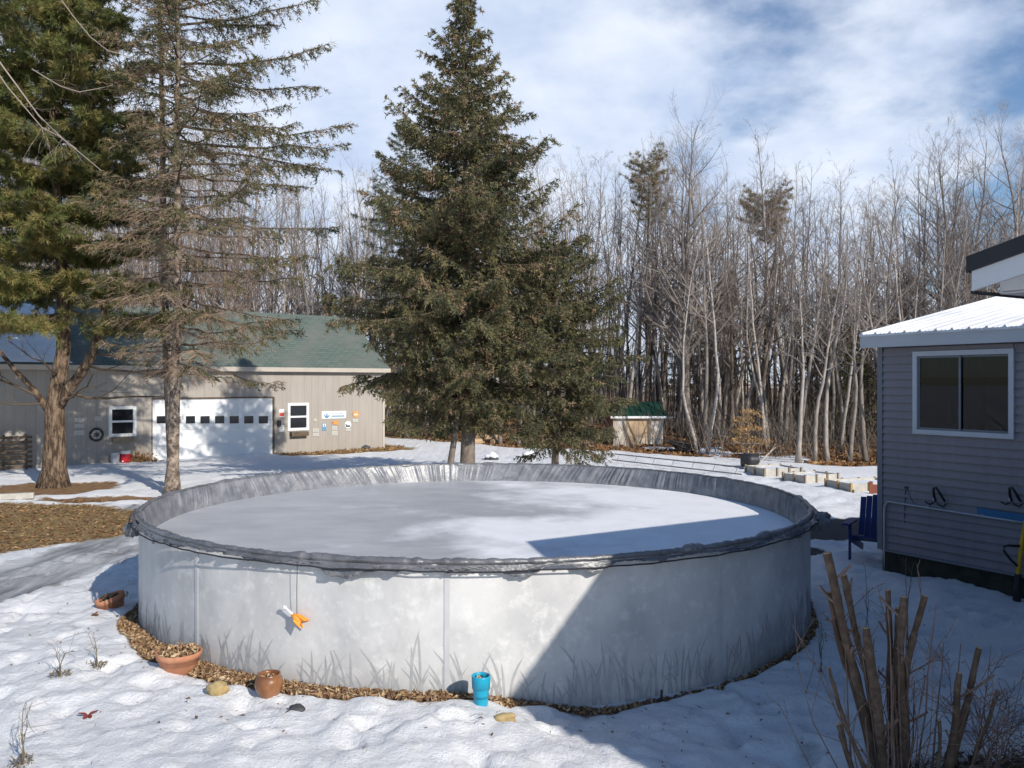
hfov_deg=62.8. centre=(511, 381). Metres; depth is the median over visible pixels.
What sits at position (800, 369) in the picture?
bare tree
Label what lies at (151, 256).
bare tree
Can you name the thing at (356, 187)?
bare tree
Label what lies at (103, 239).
bare tree
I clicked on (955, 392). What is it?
window
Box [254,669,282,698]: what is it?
glazed pot
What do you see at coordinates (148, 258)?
bare tree
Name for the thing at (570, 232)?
bare tree
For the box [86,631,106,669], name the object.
dry weed
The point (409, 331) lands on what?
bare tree
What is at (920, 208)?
bare tree
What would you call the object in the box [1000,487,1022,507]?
wall hook
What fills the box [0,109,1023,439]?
woods
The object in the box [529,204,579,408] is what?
bare tree
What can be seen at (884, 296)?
birch tree
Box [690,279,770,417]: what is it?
pine tree
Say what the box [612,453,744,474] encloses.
ladder
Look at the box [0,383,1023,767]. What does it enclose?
ground
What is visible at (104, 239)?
forked tree
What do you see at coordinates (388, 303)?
forked tree
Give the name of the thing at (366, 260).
forked tree
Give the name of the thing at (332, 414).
sign board
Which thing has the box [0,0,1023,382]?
sky
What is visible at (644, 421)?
door
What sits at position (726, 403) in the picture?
bare tree
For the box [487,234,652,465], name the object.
spruce tree
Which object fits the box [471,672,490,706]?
tall blue pot
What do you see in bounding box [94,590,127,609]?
terracotta bowl
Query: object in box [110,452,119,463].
bucket
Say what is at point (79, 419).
licence plate
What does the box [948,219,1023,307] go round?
forked tree
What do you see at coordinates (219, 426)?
garage door
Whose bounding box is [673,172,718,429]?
birch tree
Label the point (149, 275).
birch tree
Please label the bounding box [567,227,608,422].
bare tree
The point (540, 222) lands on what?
bare tree
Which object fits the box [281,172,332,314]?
bare tree
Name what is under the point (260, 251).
forked tree
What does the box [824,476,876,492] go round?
raised bed
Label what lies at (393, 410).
hemlock tree
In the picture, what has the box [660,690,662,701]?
garden stake
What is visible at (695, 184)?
bare tree
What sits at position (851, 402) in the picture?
hemlock tree
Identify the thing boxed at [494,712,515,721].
stone
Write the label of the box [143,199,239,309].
forked tree
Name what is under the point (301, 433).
window box
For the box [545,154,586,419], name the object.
aspen tree
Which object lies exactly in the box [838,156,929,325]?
bare tree
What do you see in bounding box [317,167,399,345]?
forked tree
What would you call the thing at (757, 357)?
birch tree
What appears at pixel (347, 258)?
bare tree
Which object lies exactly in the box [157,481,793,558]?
frozen water
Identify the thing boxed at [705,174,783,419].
birch tree
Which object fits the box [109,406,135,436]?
window
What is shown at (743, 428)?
beech sapling
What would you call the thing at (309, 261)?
forked tree
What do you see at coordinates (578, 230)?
bare tree
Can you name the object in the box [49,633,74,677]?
dry weed
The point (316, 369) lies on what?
garage
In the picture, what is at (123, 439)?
window box
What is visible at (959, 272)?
bare tree
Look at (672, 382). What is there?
pine tree
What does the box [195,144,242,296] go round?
bare tree
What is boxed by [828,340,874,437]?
hemlock tree
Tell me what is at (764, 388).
birch tree
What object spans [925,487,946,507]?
wall hook
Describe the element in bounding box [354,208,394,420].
bare tree
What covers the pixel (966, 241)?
forked tree
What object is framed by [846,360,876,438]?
hemlock tree
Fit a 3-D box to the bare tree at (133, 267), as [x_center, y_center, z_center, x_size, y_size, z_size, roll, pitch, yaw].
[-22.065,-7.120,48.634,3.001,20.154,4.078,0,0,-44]
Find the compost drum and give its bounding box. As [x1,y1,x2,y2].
[740,453,759,468]
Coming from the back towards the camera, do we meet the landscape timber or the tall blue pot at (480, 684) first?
the landscape timber
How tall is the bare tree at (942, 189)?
15.881 m
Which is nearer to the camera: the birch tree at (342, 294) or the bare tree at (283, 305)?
the birch tree at (342, 294)
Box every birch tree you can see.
[99,227,153,304]
[137,234,159,305]
[180,117,216,281]
[193,210,223,307]
[256,137,294,312]
[281,221,316,313]
[302,272,320,314]
[327,198,358,316]
[332,202,361,312]
[335,162,379,325]
[409,152,439,413]
[478,203,519,443]
[517,205,551,445]
[528,181,552,419]
[583,202,644,398]
[592,155,625,418]
[622,236,659,399]
[632,140,679,401]
[632,210,681,401]
[648,231,712,453]
[654,162,701,433]
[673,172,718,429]
[676,181,746,438]
[678,176,764,453]
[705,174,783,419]
[711,235,773,443]
[716,241,762,434]
[724,202,779,448]
[734,202,806,439]
[744,165,803,434]
[836,175,885,451]
[863,209,923,331]
[866,184,954,324]
[966,157,1023,298]
[982,205,1003,296]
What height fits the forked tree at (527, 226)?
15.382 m
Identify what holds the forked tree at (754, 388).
on the ground at (130, 693)
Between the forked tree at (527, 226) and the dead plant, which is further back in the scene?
the forked tree at (527, 226)
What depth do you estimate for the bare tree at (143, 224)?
55.49 m
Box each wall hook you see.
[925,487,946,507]
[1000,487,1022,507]
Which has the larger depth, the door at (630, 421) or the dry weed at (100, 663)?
the door at (630, 421)
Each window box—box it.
[112,435,134,441]
[290,429,308,435]
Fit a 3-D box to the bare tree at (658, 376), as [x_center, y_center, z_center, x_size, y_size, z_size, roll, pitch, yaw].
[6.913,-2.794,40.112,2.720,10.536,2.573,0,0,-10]
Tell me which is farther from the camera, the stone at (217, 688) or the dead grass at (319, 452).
the dead grass at (319, 452)
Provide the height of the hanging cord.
0.518 m
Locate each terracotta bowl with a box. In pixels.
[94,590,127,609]
[155,641,202,674]
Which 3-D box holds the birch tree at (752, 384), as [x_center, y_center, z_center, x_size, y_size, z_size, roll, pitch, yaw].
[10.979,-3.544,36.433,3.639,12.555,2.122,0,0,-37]
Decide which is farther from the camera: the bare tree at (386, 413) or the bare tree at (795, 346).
the bare tree at (386, 413)
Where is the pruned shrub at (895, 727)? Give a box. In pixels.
[771,551,1023,767]
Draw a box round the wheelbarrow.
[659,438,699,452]
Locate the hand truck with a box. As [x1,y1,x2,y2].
[1003,521,1023,601]
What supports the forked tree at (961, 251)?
on the ground at (130, 693)
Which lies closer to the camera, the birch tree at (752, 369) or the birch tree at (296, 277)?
the birch tree at (752, 369)
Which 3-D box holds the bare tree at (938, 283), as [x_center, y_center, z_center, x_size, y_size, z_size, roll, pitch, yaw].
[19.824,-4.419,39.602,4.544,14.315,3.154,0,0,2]
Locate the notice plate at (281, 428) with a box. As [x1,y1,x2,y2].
[279,425,283,431]
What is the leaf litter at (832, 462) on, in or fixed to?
on the ground at (130, 693)
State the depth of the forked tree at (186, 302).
53.70 m
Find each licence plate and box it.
[74,430,83,434]
[75,418,83,421]
[75,424,83,427]
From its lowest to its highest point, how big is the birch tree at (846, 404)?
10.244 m
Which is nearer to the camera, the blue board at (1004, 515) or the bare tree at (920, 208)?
the blue board at (1004, 515)
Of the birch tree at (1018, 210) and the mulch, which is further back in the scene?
the birch tree at (1018, 210)
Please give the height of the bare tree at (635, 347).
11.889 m
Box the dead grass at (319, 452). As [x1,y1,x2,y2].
[0,444,403,552]
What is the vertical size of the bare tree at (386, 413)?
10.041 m
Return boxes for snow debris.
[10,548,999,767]
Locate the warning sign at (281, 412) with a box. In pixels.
[279,409,283,416]
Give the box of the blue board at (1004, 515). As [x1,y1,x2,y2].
[977,508,1023,520]
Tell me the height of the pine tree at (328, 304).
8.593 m
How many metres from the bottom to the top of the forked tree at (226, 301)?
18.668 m
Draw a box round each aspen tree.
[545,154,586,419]
[736,120,809,432]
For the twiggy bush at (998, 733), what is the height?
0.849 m
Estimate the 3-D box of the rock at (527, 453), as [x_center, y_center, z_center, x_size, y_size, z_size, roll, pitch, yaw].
[0.589,2.622,29.795,0.500,0.360,0.441,0,0,0]
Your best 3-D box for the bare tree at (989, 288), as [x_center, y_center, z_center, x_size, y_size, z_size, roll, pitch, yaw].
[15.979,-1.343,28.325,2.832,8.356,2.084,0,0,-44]
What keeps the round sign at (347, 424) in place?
attached to the garage
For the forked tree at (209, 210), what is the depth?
53.70 m
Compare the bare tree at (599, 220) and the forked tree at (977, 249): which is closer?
the forked tree at (977, 249)
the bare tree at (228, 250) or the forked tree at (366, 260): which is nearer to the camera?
the forked tree at (366, 260)
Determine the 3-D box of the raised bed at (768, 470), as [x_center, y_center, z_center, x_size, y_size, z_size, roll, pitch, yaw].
[7.636,2.583,24.507,1.224,0.270,1.150,0,0,-13]
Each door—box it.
[153,398,271,458]
[626,418,637,445]
[638,418,649,445]
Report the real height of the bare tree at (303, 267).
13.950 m
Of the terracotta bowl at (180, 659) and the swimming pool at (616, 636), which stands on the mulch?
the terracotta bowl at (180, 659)
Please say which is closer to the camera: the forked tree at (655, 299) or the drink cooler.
the drink cooler
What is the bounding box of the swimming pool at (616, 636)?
[138,508,811,710]
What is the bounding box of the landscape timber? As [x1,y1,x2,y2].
[0,492,34,499]
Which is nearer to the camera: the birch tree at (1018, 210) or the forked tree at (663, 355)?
the birch tree at (1018, 210)
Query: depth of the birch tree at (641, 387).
41.38 m
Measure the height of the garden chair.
0.939 m
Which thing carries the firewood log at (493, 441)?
on the ground at (130, 693)
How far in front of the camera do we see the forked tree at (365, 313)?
44.09 m
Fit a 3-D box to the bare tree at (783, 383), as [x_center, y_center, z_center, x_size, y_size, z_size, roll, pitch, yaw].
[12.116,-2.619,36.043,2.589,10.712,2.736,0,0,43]
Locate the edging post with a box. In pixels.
[869,481,876,493]
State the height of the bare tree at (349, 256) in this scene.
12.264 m
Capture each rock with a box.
[484,451,498,459]
[522,451,534,457]
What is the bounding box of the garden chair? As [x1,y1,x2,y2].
[842,495,876,559]
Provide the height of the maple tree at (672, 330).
14.631 m
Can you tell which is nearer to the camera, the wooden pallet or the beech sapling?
the wooden pallet
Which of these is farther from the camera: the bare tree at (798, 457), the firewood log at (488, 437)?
the firewood log at (488, 437)
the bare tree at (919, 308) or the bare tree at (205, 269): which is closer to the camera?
the bare tree at (919, 308)
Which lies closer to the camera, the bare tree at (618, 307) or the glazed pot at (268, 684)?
the glazed pot at (268, 684)
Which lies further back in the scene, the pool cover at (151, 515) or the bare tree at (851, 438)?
the bare tree at (851, 438)
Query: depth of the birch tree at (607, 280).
41.31 m
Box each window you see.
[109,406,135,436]
[288,403,308,430]
[912,348,1015,438]
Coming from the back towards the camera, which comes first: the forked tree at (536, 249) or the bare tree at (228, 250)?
the bare tree at (228, 250)
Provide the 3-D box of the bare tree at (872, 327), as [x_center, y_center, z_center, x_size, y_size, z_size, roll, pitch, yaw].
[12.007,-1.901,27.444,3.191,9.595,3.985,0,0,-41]
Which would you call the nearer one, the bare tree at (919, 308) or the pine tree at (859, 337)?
the bare tree at (919, 308)
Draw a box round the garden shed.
[601,401,666,446]
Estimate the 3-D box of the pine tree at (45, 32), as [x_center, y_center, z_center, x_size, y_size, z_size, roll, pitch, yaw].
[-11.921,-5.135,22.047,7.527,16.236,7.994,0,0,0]
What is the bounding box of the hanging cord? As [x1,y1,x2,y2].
[904,486,913,522]
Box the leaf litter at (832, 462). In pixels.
[392,418,876,465]
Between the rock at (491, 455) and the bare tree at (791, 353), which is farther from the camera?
the bare tree at (791, 353)
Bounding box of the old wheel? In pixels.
[89,428,103,441]
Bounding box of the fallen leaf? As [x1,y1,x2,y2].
[77,710,97,718]
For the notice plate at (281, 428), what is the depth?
32.31 m
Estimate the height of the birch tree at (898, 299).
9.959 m
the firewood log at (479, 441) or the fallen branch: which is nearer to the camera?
the fallen branch
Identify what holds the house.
on the ground at (130, 693)
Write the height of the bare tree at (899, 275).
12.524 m
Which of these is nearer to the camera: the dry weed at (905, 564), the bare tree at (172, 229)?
the dry weed at (905, 564)
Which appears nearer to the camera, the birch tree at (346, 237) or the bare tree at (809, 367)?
the bare tree at (809, 367)
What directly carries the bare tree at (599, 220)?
on the ground at (130, 693)
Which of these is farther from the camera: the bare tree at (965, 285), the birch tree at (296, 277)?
the birch tree at (296, 277)
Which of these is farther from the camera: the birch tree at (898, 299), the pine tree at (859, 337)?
the pine tree at (859, 337)
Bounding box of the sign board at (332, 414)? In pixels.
[321,411,345,418]
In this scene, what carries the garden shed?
on the ground at (130, 693)
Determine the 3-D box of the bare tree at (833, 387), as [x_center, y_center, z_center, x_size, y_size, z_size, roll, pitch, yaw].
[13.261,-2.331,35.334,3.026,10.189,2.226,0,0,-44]
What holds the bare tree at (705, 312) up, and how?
on the ground at (130, 693)
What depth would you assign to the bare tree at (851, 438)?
28.37 m
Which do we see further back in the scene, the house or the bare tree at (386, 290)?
the bare tree at (386, 290)
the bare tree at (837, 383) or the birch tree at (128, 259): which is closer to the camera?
the bare tree at (837, 383)
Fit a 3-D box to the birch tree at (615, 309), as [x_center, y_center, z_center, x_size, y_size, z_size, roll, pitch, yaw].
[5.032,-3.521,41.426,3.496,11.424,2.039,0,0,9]
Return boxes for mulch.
[116,599,818,716]
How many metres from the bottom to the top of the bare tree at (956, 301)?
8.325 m
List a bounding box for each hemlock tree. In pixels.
[385,332,428,438]
[772,322,828,431]
[817,323,876,441]
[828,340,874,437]
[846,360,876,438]
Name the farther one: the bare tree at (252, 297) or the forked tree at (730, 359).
the bare tree at (252, 297)
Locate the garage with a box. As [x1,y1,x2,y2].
[0,300,390,467]
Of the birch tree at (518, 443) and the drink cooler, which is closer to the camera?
the drink cooler
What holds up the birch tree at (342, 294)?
on the ground at (130, 693)
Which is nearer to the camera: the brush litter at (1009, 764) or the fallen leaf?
the brush litter at (1009, 764)
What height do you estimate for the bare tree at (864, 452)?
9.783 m
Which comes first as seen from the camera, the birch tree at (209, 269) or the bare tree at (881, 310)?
the bare tree at (881, 310)
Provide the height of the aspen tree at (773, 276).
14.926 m
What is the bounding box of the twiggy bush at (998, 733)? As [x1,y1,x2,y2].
[909,637,1023,767]
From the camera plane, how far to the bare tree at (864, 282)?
37.87 m
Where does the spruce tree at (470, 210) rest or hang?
on the ground at (130, 693)
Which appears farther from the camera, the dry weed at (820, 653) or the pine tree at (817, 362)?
the pine tree at (817, 362)
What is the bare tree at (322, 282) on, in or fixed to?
on the ground at (130, 693)
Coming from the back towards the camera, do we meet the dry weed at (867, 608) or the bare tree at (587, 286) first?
the bare tree at (587, 286)
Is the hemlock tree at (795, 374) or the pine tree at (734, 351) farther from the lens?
the pine tree at (734, 351)
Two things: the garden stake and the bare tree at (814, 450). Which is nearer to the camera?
the garden stake
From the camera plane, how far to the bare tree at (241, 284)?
49.49 m
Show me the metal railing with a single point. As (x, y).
(940, 509)
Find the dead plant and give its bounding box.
[128,443,163,462]
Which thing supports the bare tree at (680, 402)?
on the ground at (130, 693)
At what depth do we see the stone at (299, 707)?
6.52 m
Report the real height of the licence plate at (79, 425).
0.119 m
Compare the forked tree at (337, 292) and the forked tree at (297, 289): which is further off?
the forked tree at (297, 289)
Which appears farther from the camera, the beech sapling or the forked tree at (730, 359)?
the forked tree at (730, 359)
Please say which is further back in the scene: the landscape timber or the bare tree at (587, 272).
the bare tree at (587, 272)
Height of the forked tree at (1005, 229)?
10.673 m
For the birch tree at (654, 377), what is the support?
on the ground at (130, 693)
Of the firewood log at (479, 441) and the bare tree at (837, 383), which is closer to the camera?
the bare tree at (837, 383)
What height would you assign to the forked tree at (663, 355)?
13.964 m
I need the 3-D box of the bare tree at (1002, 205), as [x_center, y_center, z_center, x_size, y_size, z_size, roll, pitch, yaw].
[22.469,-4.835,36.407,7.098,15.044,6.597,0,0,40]
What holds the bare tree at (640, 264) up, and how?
on the ground at (130, 693)
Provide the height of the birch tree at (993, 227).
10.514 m
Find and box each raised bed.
[744,463,802,476]
[782,470,838,483]
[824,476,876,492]
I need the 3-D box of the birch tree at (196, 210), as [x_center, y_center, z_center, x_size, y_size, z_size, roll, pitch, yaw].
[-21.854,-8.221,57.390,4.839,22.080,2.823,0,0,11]
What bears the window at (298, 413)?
in the garage
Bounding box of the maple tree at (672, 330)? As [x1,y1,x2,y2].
[595,81,792,438]
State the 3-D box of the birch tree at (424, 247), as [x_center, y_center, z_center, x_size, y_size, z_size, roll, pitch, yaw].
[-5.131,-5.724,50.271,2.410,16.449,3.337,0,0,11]
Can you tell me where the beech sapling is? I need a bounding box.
[726,392,773,453]
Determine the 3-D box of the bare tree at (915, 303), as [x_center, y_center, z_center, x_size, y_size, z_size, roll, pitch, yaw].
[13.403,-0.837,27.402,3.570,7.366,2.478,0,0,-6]
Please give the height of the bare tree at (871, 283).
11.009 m
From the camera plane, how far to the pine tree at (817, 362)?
53.67 m
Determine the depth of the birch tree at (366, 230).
40.34 m
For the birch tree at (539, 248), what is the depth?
38.76 m
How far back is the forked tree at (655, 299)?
39.85 m
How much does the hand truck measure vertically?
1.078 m
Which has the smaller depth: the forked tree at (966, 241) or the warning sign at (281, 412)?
the warning sign at (281, 412)
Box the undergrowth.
[385,363,876,459]
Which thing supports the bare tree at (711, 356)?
on the ground at (130, 693)
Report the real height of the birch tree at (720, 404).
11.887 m
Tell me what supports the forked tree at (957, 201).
on the ground at (130, 693)
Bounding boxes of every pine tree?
[0,0,214,488]
[0,55,71,337]
[310,290,341,316]
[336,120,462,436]
[617,141,675,401]
[652,317,717,415]
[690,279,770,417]
[735,178,794,425]
[798,287,874,421]
[823,290,892,404]
[856,278,931,408]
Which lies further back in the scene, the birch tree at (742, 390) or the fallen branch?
the birch tree at (742, 390)
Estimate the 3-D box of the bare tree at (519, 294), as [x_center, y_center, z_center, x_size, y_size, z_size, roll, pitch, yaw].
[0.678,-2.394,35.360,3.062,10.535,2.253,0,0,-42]
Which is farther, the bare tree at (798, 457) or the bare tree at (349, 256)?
the bare tree at (349, 256)
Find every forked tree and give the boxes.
[13,144,81,295]
[40,144,155,276]
[112,141,226,307]
[113,165,198,308]
[137,102,237,306]
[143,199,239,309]
[166,123,295,311]
[170,124,300,310]
[200,177,299,313]
[246,164,322,314]
[285,196,371,315]
[296,225,377,351]
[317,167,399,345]
[340,259,409,373]
[350,203,422,363]
[355,224,449,408]
[366,214,423,430]
[495,192,584,418]
[500,144,568,413]
[603,170,717,425]
[612,152,720,401]
[660,198,796,442]
[691,174,844,440]
[700,179,810,436]
[838,197,939,439]
[891,162,991,317]
[901,183,1023,315]
[920,186,1011,311]
[920,192,997,308]
[935,183,1023,305]
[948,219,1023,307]
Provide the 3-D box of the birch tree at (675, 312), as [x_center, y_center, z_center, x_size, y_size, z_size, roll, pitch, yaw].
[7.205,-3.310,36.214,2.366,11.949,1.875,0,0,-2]
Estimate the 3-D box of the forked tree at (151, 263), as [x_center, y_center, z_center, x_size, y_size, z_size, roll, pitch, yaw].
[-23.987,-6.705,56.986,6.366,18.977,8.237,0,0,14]
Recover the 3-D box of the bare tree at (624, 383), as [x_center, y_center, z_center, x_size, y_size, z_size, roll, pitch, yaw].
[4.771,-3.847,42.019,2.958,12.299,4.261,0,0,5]
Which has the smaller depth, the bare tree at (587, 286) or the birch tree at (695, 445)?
the birch tree at (695, 445)
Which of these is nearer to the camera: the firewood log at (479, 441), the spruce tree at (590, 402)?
the spruce tree at (590, 402)
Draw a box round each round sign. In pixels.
[345,421,350,427]
[353,411,358,416]
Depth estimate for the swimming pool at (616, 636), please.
7.19 m
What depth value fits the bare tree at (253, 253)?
56.42 m
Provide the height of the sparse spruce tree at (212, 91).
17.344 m
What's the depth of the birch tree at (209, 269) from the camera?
49.80 m
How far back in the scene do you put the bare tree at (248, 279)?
51.43 m
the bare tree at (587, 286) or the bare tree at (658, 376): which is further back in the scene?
the bare tree at (658, 376)
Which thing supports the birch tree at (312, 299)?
on the ground at (130, 693)
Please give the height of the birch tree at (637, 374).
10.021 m
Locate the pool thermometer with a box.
[282,563,308,628]
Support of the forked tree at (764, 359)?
on the ground at (130, 693)
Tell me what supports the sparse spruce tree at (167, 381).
on the ground at (130, 693)
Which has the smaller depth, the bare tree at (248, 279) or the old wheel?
the old wheel
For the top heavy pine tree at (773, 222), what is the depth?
39.67 m
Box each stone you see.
[206,680,229,695]
[289,703,305,711]
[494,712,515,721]
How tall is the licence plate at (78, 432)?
0.146 m
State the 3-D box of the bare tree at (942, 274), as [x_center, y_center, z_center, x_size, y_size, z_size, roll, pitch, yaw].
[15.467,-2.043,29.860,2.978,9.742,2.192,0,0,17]
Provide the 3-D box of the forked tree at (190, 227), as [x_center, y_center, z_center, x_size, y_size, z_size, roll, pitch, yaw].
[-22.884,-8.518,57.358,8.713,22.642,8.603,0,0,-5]
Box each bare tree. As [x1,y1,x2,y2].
[94,198,154,305]
[109,95,157,303]
[111,157,190,307]
[129,139,166,270]
[139,159,158,304]
[148,123,222,306]
[185,105,236,299]
[192,212,220,308]
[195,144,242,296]
[209,185,247,305]
[216,241,259,311]
[220,216,279,312]
[221,207,271,311]
[229,190,273,311]
[239,158,310,312]
[267,173,311,313]
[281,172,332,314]
[283,220,320,313]
[289,187,339,316]
[315,214,369,316]
[320,227,369,335]
[339,147,385,411]
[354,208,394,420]
[367,237,431,435]
[373,210,404,427]
[379,296,397,430]
[509,159,564,412]
[517,204,535,440]
[524,129,604,424]
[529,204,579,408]
[551,153,607,418]
[560,181,594,295]
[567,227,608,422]
[568,146,609,424]
[570,216,607,406]
[575,142,620,412]
[582,188,631,398]
[598,170,644,389]
[600,136,674,401]
[610,165,674,399]
[627,194,655,394]
[628,130,712,430]
[628,219,677,429]
[649,162,710,434]
[661,189,732,433]
[667,161,730,446]
[700,172,740,433]
[701,186,758,435]
[751,171,830,437]
[754,229,839,462]
[756,161,820,441]
[758,189,828,439]
[768,193,828,440]
[774,183,863,446]
[787,233,872,460]
[795,196,863,445]
[798,207,854,443]
[802,215,867,460]
[808,150,880,434]
[819,250,887,462]
[826,190,902,461]
[827,187,906,462]
[831,190,891,433]
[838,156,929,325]
[841,207,910,361]
[851,147,952,322]
[852,180,934,323]
[866,237,943,328]
[872,109,1021,322]
[873,184,961,324]
[880,131,971,313]
[892,147,986,312]
[912,186,973,315]
[919,198,984,312]
[921,235,993,314]
[931,197,983,307]
[937,263,994,304]
[938,98,1023,297]
[959,219,1000,303]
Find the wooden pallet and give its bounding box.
[0,434,31,469]
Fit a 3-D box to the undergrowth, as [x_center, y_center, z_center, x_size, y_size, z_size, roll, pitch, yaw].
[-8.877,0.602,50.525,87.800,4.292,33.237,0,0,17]
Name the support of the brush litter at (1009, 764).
on the ground at (130, 693)
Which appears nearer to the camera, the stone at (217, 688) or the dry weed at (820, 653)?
the stone at (217, 688)
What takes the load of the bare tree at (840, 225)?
on the ground at (130, 693)
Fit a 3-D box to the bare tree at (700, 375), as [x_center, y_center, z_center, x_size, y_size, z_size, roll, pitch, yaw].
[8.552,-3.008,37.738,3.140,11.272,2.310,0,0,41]
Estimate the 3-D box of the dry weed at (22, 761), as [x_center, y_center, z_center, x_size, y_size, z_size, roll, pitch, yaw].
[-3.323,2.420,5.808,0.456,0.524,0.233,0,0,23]
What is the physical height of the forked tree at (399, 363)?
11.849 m
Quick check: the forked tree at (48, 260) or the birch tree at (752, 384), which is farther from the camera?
the forked tree at (48, 260)
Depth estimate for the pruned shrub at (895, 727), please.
5.79 m
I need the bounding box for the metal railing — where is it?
[883,501,1022,565]
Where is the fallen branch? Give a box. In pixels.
[759,445,775,464]
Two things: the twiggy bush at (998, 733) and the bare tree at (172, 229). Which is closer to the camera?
the twiggy bush at (998, 733)
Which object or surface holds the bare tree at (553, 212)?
on the ground at (130, 693)
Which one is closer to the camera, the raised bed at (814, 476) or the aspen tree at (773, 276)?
the raised bed at (814, 476)
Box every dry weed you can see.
[8,694,56,767]
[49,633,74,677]
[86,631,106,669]
[800,617,831,671]
[861,566,874,626]
[896,551,914,639]
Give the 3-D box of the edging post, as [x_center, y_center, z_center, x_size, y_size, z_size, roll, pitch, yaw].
[8.889,2.570,20.271,0.455,0.320,0.070,0,0,11]
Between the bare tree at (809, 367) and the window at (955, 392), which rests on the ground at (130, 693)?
the bare tree at (809, 367)
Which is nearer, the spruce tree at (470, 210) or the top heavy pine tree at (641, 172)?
the spruce tree at (470, 210)
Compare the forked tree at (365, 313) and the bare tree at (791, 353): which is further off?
the forked tree at (365, 313)
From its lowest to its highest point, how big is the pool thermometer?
0.563 m
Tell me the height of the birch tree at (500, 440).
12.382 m
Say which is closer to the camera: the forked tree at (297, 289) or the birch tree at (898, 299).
the birch tree at (898, 299)
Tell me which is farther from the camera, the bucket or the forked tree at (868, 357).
the forked tree at (868, 357)
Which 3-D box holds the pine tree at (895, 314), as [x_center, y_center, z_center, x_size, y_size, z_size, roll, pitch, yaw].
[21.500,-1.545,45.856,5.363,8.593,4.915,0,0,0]
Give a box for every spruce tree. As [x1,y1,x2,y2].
[61,0,358,493]
[78,0,251,449]
[315,0,602,462]
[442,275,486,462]
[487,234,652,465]
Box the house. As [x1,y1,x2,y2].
[859,235,1023,598]
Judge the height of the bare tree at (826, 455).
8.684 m
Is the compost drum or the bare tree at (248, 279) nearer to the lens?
the compost drum
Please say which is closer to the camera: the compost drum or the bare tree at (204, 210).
the compost drum
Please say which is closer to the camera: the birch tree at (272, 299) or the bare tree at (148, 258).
the birch tree at (272, 299)
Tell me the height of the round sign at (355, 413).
0.258 m
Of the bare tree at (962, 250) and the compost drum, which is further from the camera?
the bare tree at (962, 250)
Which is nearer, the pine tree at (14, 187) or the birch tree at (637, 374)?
the pine tree at (14, 187)
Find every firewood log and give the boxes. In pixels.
[475,438,484,443]
[484,434,497,439]
[490,439,502,444]
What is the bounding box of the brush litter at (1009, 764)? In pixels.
[862,739,1023,767]
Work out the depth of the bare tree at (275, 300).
52.45 m
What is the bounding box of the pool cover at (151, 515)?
[123,462,831,578]
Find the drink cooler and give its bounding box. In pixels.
[120,451,130,462]
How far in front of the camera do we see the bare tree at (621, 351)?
41.00 m
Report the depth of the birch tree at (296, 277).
50.64 m

